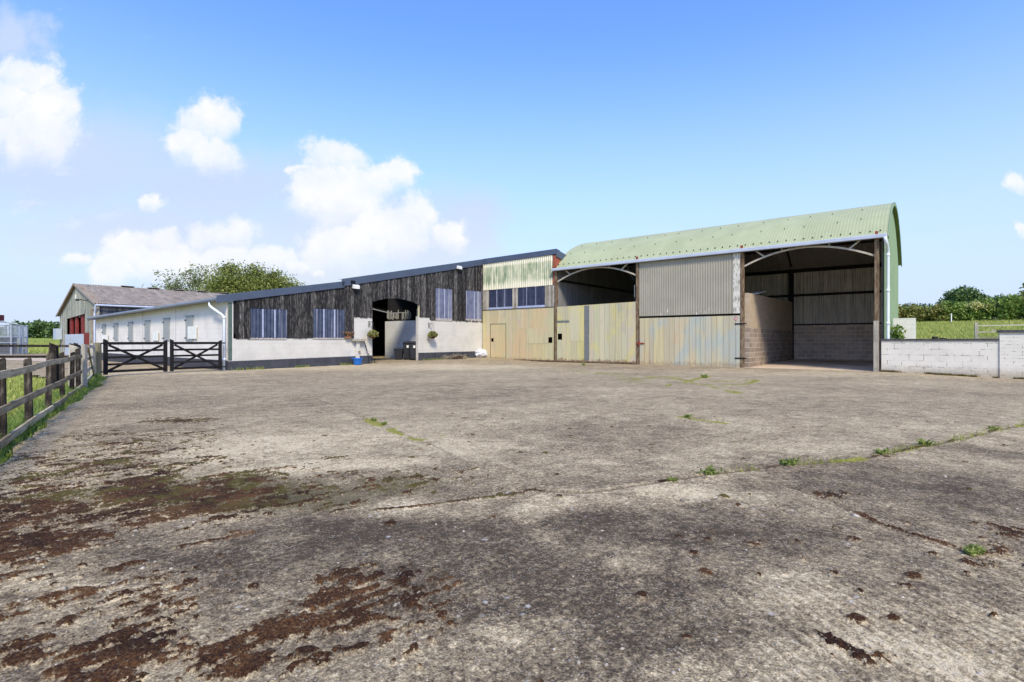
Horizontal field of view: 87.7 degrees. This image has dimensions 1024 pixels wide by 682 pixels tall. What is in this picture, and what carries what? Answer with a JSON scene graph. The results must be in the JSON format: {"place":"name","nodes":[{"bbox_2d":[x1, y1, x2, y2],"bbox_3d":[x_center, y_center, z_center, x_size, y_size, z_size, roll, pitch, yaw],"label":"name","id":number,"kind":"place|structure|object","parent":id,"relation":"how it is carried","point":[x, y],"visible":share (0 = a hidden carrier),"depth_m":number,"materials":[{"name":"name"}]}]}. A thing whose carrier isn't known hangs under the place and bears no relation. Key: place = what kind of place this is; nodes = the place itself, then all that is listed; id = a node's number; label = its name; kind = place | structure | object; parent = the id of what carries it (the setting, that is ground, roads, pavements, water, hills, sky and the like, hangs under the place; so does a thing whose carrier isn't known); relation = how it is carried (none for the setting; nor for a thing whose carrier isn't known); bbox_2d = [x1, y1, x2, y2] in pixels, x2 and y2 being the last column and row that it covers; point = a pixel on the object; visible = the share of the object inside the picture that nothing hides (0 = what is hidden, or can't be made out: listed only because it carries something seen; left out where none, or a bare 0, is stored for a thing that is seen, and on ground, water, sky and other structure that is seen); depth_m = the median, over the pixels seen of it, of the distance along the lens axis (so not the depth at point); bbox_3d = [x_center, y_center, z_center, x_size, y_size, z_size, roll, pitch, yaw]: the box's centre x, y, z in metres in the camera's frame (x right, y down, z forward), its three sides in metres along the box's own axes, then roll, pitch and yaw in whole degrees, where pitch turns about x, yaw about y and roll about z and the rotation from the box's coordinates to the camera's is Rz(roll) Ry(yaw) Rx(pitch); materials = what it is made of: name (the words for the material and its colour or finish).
{"place":"outdoors","nodes":[
{"label":"outdoors","id":0,"kind":"place"},
{"bbox_2d":[17,338,59,353],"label":"grass bank","id":1,"kind":"structure","parent":0,"point":[40,350],"depth_m":77.06,"materials":[{"name":"green plant"}]},
{"bbox_2d":[0,358,88,361],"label":"track","id":2,"kind":"structure","parent":0,"point":[33,359],"depth_m":34.16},
{"bbox_2d":[6,374,100,420],"bbox_3d":[-23.240,1.137,20.584,50.184,0.246,7.368,0,0,39],"label":"grass paddock","id":3,"kind":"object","parent":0,"point":[18,390],"depth_m":13.39,"materials":[{"name":"green plant"}]},
{"bbox_2d":[0,373,111,463],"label":"grass verge","id":4,"kind":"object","parent":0,"point":[13,423],"depth_m":8.48,"materials":[{"name":"green plant"}]},
{"bbox_2d":[0,321,1008,463],"bbox_3d":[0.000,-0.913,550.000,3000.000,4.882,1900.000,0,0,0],"label":"field","id":5,"kind":"structure","parent":0,"point":[8,455],"depth_m":23.19,"materials":[{"name":"green plant"}]},
{"bbox_2d":[0,321,27,354],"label":"horse walker","id":6,"kind":"object","parent":5,"relation":"on","point":[9,339],"visible":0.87,"depth_m":47.15,"materials":[{"name":"metal"}]},
{"bbox_2d":[0,319,59,337],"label":"distant hedge","id":7,"kind":"object","parent":5,"relation":"on","point":[38,328],"visible":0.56,"depth_m":106.98,"materials":[{"name":"green plant"}]},
{"bbox_2d":[0,343,71,357],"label":"dark rail fence","id":8,"kind":"object","parent":5,"relation":"on","point":[25,356],"visible":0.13,"depth_m":21.99,"materials":[{"name":"brown wood"}]},
{"bbox_2d":[0,348,81,449],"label":"post and rail fence","id":9,"kind":"object","parent":5,"relation":"on","point":[28,368],"visible":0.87,"depth_m":7.51,"materials":[{"name":"brown wood"}]},
{"bbox_2d":[50,343,58,389],"bbox_3d":[-11.242,0.776,13.100,0.170,1.448,0.170,0,0,-17],"label":"stout post","id":10,"kind":"object","parent":5,"relation":"on","point":[54,350],"visible":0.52,"depth_m":13.04,"materials":[{"name":"wood"}]},
{"bbox_2d":[68,345,80,386],"bbox_3d":[-10.902,0.795,13.300,0.219,1.410,0.219,0,0,-17],"label":"stout post","id":11,"kind":"object","parent":5,"relation":"on","point":[72,348],"visible":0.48,"depth_m":13.21,"materials":[{"name":"grey wood"}]},
{"bbox_2d":[81,344,94,386],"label":"timber gate","id":12,"kind":"structure","parent":11,"relation":"attached to","point":[84,360],"depth_m":13.39,"materials":[{"name":"grey wood"}]},
{"bbox_2d":[69,343,80,353],"bbox_3d":[-16.829,0.834,20.574,0.234,1.534,3.833,0,0,-43],"label":"paddock rail fence","id":13,"kind":"object","parent":5,"relation":"on","point":[76,344],"visible":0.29,"depth_m":19.95,"materials":[{"name":"grey wood"}]},
{"bbox_2d":[89,343,101,385],"bbox_3d":[-13.550,0.775,17.350,0.340,1.450,0.340,0,0,0],"label":"gate post","id":14,"kind":"object","parent":5,"relation":"on","point":[98,357],"visible":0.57,"depth_m":17.29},
{"bbox_2d":[134,262,223,291],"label":"aspen tree","id":15,"kind":"object","parent":5,"relation":"on","point":[174,285],"visible":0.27,"depth_m":63.56,"materials":[{"name":"green plant"}]},
{"bbox_2d":[190,259,304,293],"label":"willow tree","id":16,"kind":"object","parent":5,"relation":"on","point":[233,280],"visible":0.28,"depth_m":58.86,"materials":[{"name":"green plant"}]},
{"bbox_2d":[890,324,905,338],"bbox_3d":[16.872,0.317,23.343,0.777,2.166,0.909,0,0,0],"label":"ivy bush","id":17,"kind":"object","parent":5,"relation":"on","point":[895,334],"visible":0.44,"depth_m":23.35,"materials":[{"name":"green plant"}]},
{"bbox_2d":[893,318,915,338],"bbox_3d":[17.535,0.290,23.827,0.815,2.620,0.220,0,0,38],"label":"side wall stub","id":18,"kind":"object","parent":5,"relation":"on","point":[908,325],"visible":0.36,"depth_m":23.67,"materials":[{"name":"white concrete"}]},
{"bbox_2d":[902,302,917,309],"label":"distant tree","id":19,"kind":"object","parent":5,"relation":"on","point":[908,304],"visible":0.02,"depth_m":124.62,"materials":[{"name":"green plant"}]},
{"bbox_2d":[915,303,933,307],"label":"distant tree","id":20,"kind":"object","parent":5,"relation":"on","point":[923,304],"visible":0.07,"depth_m":124.35,"materials":[{"name":"green plant"}]},
{"bbox_2d":[898,302,956,321],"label":"hawthorn bush","id":21,"kind":"object","parent":5,"relation":"on","point":[903,312],"visible":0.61,"depth_m":81.77,"materials":[{"name":"green plant"}]},
{"bbox_2d":[898,293,1023,320],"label":"field hedge","id":22,"kind":"object","parent":5,"relation":"on","point":[1010,306],"visible":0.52,"depth_m":77.93,"materials":[{"name":"green plant"}]},
{"bbox_2d":[935,285,990,305],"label":"oak tree","id":23,"kind":"object","parent":5,"relation":"on","point":[964,293],"visible":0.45,"depth_m":128.67,"materials":[{"name":"green plant"}]},
{"bbox_2d":[964,300,998,320],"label":"elder bush","id":24,"kind":"object","parent":5,"relation":"on","point":[976,305],"visible":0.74,"depth_m":77.86,"materials":[{"name":"green plant"}]},
{"bbox_2d":[987,293,1006,317],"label":"field tree","id":25,"kind":"object","parent":5,"relation":"on","point":[996,299],"visible":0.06,"depth_m":131.01,"materials":[{"name":"green plant"}]},
{"bbox_2d":[974,322,1023,338],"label":"paddock gate","id":26,"kind":"structure","parent":5,"relation":"on","point":[976,325],"depth_m":37.66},
{"bbox_2d":[1018,281,1023,299],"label":"ash tree","id":27,"kind":"object","parent":5,"relation":"on","point":[1022,292],"visible":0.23,"depth_m":114.30,"materials":[{"name":"green plant"}]},
{"bbox_2d":[0,352,1023,681],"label":"yard","id":28,"kind":"structure","parent":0,"point":[568,456],"depth_m":3.44,"materials":[{"name":"concrete"}]},
{"bbox_2d":[101,339,167,374],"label":"field gate","id":29,"kind":"structure","parent":28,"relation":"on","point":[106,357],"depth_m":18.84,"materials":[{"name":"black wood"}]},
{"bbox_2d":[53,283,386,355],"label":"old barn","id":30,"kind":"structure","parent":28,"relation":"on","point":[81,303],"depth_m":43.80,"materials":[{"name":"grey metal"}]},
{"bbox_2d":[231,356,467,369],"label":"plinth weeds","id":31,"kind":"object","parent":28,"relation":"on","point":[309,366],"visible":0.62,"depth_m":24.07,"materials":[{"name":"green plant"}]},
{"bbox_2d":[351,357,363,364],"bbox_3d":[-7.562,0.983,26.119,0.520,0.368,0.520,0,0,37],"label":"tub trug","id":32,"kind":"object","parent":28,"relation":"on","point":[357,361],"visible":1,"depth_m":25.94,"materials":[{"name":"blue plastic"}]},
{"bbox_2d":[351,339,365,357],"bbox_3d":[-7.615,0.528,26.519,0.298,1.270,0.700,0,0,38],"label":"standpipe","id":33,"kind":"object","parent":28,"relation":"on","point":[357,349],"visible":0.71,"depth_m":26.51,"materials":[{"name":"white"}]},
{"bbox_2d":[86,249,634,369],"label":"stable building","id":34,"kind":"structure","parent":28,"relation":"on","point":[293,327],"depth_m":26.48,"materials":[{"name":"grey paint"}]},
{"bbox_2d":[170,339,224,370],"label":"field gate","id":35,"kind":"structure","parent":34,"relation":"attached to","point":[177,367],"depth_m":20.73,"materials":[{"name":"black wood"}]},
{"bbox_2d":[250,308,286,338],"bbox_3d":[-10.520,-0.735,23.094,0.054,1.330,1.600,0,0,39],"label":"window","id":36,"kind":"structure","parent":34,"relation":"in","point":[265,323],"depth_m":23.08,"materials":[{"name":"blue glass"}]},
{"bbox_2d":[313,308,344,338],"bbox_3d":[-8.698,-0.815,25.382,0.053,1.450,1.690,0,0,39],"label":"window","id":37,"kind":"structure","parent":34,"relation":"in","point":[327,323],"depth_m":25.38,"materials":[{"name":"blue glass"}]},
{"bbox_2d":[343,331,354,338],"bbox_3d":[-7.981,-0.306,26.117,0.372,0.372,0.799,0,0,38],"label":"terracotta planter","id":38,"kind":"object","parent":34,"relation":"attached to","point":[347,335],"visible":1,"depth_m":26.04,"materials":[{"name":"orange ceramic"}]},
{"bbox_2d":[367,321,378,338],"bbox_3d":[-7.043,-0.570,26.984,0.650,0.900,0.633,0,0,39],"label":"hanging basket","id":39,"kind":"object","parent":34,"relation":"attached to","point":[372,334],"visible":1,"depth_m":26.87,"materials":[{"name":"green metal"}]},
{"bbox_2d":[428,323,437,338],"bbox_3d":[-4.491,-0.590,30.205,0.642,0.920,0.648,0,0,38],"label":"hanging basket","id":40,"kind":"object","parent":34,"relation":"attached to","point":[432,334],"visible":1,"depth_m":30.09,"materials":[{"name":"green metal"}]},
{"bbox_2d":[436,288,451,320],"bbox_3d":[-3.992,-2.145,31.299,0.051,1.911,1.390,0,0,39],"label":"window","id":41,"kind":"structure","parent":34,"relation":"in","point":[443,296],"depth_m":31.25,"materials":[{"name":"plastic"}]},
{"bbox_2d":[466,290,480,320],"bbox_3d":[-2.391,-2.200,33.303,0.051,1.921,1.450,0,0,38],"label":"window","id":42,"kind":"structure","parent":34,"relation":"in","point":[473,298],"depth_m":33.30,"materials":[{"name":"plastic"}]},
{"bbox_2d":[394,348,403,359],"bbox_3d":[-6.603,0.764,31.195,0.540,0.660,0.540,0,0,-2],"label":"dustbin","id":43,"kind":"object","parent":28,"relation":"on","point":[399,352],"visible":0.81,"depth_m":30.98,"materials":[{"name":"black plastic"}]},
{"bbox_2d":[402,341,409,359],"bbox_3d":[-6.043,0.549,31.093,0.593,1.077,0.786,0,0,-4],"label":"wheelie bin","id":44,"kind":"object","parent":28,"relation":"on","point":[406,347],"visible":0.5,"depth_m":30.80,"materials":[{"name":"black plastic"}]},
{"bbox_2d":[409,341,415,359],"bbox_3d":[-5.559,0.551,30.529,0.593,1.077,0.786,0,0,-4],"label":"wheelie bin","id":45,"kind":"object","parent":28,"relation":"on","point":[412,344],"visible":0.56,"depth_m":30.23,"materials":[{"name":"black plastic"}]},
{"bbox_2d":[442,353,466,359],"bbox_3d":[-3.356,0.976,31.403,1.068,0.525,2.541,0,0,38],"label":"twig heap","id":46,"kind":"object","parent":28,"relation":"on","point":[456,356],"visible":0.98,"depth_m":31.18,"materials":[{"name":"brown plant"}]},
{"bbox_2d":[475,349,487,357],"bbox_3d":[-1.960,0.795,33.678,0.879,0.623,0.777,0,0,0],"label":"plastic sack","id":47,"kind":"object","parent":28,"relation":"on","point":[481,353],"visible":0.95,"depth_m":33.47,"materials":[{"name":"white plastic"}]},
{"bbox_2d":[0,402,1021,680],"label":"grit","id":48,"kind":"object","parent":28,"relation":"on","point":[578,662],"visible":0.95,"depth_m":2.56,"materials":[{"name":"grey gravel"}]},
{"bbox_2d":[483,254,560,361],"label":"feed store","id":49,"kind":"structure","parent":28,"relation":"on","point":[518,309],"depth_m":32.08,"materials":[{"name":"beige metal"}]},
{"bbox_2d":[489,288,511,309],"bbox_3d":[-0.726,-2.605,33.101,1.900,1.270,0.049,0,0,38],"label":"window","id":50,"kind":"structure","parent":49,"relation":"in","point":[498,298],"depth_m":33.11,"materials":[{"name":"blue glass"}]},
{"bbox_2d":[483,307,553,360],"bbox_3d":[0.261,-0.390,32.245,5.430,3.100,0.067,0,0,39],"label":"sheet door","id":51,"kind":"structure","parent":49,"relation":"in","point":[527,334],"depth_m":32.04,"materials":[{"name":"metal"}]},
{"bbox_2d":[517,285,544,307],"bbox_3d":[1.124,-2.605,31.622,2.000,1.270,0.050,0,0,39],"label":"window","id":52,"kind":"structure","parent":49,"relation":"in","point":[528,297],"depth_m":31.63,"materials":[{"name":"blue glass"}]},
{"bbox_2d":[666,475,677,480],"bbox_3d":[1.359,1.180,4.533,0.120,0.074,0.076,0,0,0],"label":"weed","id":53,"kind":"object","parent":28,"relation":"on","point":[671,479],"visible":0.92,"depth_m":4.52,"materials":[{"name":"green plant"}]},
{"bbox_2d":[697,465,721,474],"bbox_3d":[1.761,1.167,4.760,0.211,0.094,0.137,0,0,-23],"label":"weed","id":54,"kind":"object","parent":28,"relation":"on","point":[711,470],"visible":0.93,"depth_m":4.76,"materials":[{"name":"green plant"}]},
{"bbox_2d":[551,202,901,371],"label":"dutch barn","id":55,"kind":"structure","parent":28,"relation":"on","point":[817,291],"depth_m":27.39,"materials":[{"name":"metal"}]},
{"bbox_2d":[557,302,635,363],"bbox_3d":[4.457,-0.425,28.890,4.840,3.190,0.058,0,0,39],"label":"sheet door","id":56,"kind":"structure","parent":55,"relation":"in","point":[595,333],"depth_m":28.75,"materials":[{"name":"paint"}]},
{"bbox_2d":[636,315,745,366],"bbox_3d":[8.470,0.020,25.671,5.330,2.360,0.080,0,0,39],"label":"sheet door","id":57,"kind":"structure","parent":55,"relation":"in","point":[676,341],"depth_m":25.60,"materials":[{"name":"metal"}]},
{"bbox_2d":[778,456,798,465],"bbox_3d":[2.650,1.153,5.110,0.172,0.123,0.148,0,0,0],"label":"weed","id":58,"kind":"object","parent":28,"relation":"on","point":[786,462],"visible":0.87,"depth_m":5.09,"materials":[{"name":"green plant"}]},
{"bbox_2d":[872,447,887,454],"bbox_3d":[3.895,1.165,5.617,0.139,0.109,0.144,0,0,0],"label":"weed","id":59,"kind":"object","parent":28,"relation":"on","point":[882,451],"visible":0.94,"depth_m":5.61,"materials":[{"name":"green plant"}]},
{"bbox_2d":[915,438,938,445],"bbox_3d":[4.732,1.162,6.055,0.238,0.111,0.153,0,0,22],"label":"weed","id":60,"kind":"object","parent":28,"relation":"on","point":[920,440],"visible":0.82,"depth_m":6.07,"materials":[{"name":"green plant"}]},
{"bbox_2d":[881,339,999,377],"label":"yard wall","id":61,"kind":"structure","parent":28,"relation":"on","point":[978,357],"depth_m":19.79,"materials":[{"name":"brick"}]},
{"bbox_2d":[879,369,1023,378],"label":"wall foot weeds","id":62,"kind":"object","parent":28,"relation":"on","point":[945,374],"depth_m":19.57,"materials":[{"name":"green plant"}]},
{"bbox_2d":[962,543,985,555],"bbox_3d":[2.591,1.171,2.999,0.145,0.090,0.085,0,0,0],"label":"weed","id":63,"kind":"object","parent":28,"relation":"on","point":[972,550],"visible":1,"depth_m":2.99,"materials":[{"name":"green plant"}]},
{"bbox_2d":[996,330,1023,378],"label":"wall pillar","id":64,"kind":"structure","parent":28,"relation":"on","point":[1011,354],"depth_m":18.59,"materials":[{"name":"white brick"}]},
{"bbox_2d":[0,0,1023,325],"label":"sky","id":65,"kind":"structure","parent":0,"point":[317,141],"materials":[{"name":"blue"}]},
{"bbox_2d":[365,370,1023,474],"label":"crack grass","id":66,"kind":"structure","parent":0,"point":[889,450],"depth_m":6.06,"materials":[{"name":"green plant"}]},
{"bbox_2d":[916,318,1023,338],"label":"grass meadow","id":67,"kind":"structure","parent":0,"point":[931,329],"depth_m":57.47,"materials":[{"name":"green plant"}]}
]}

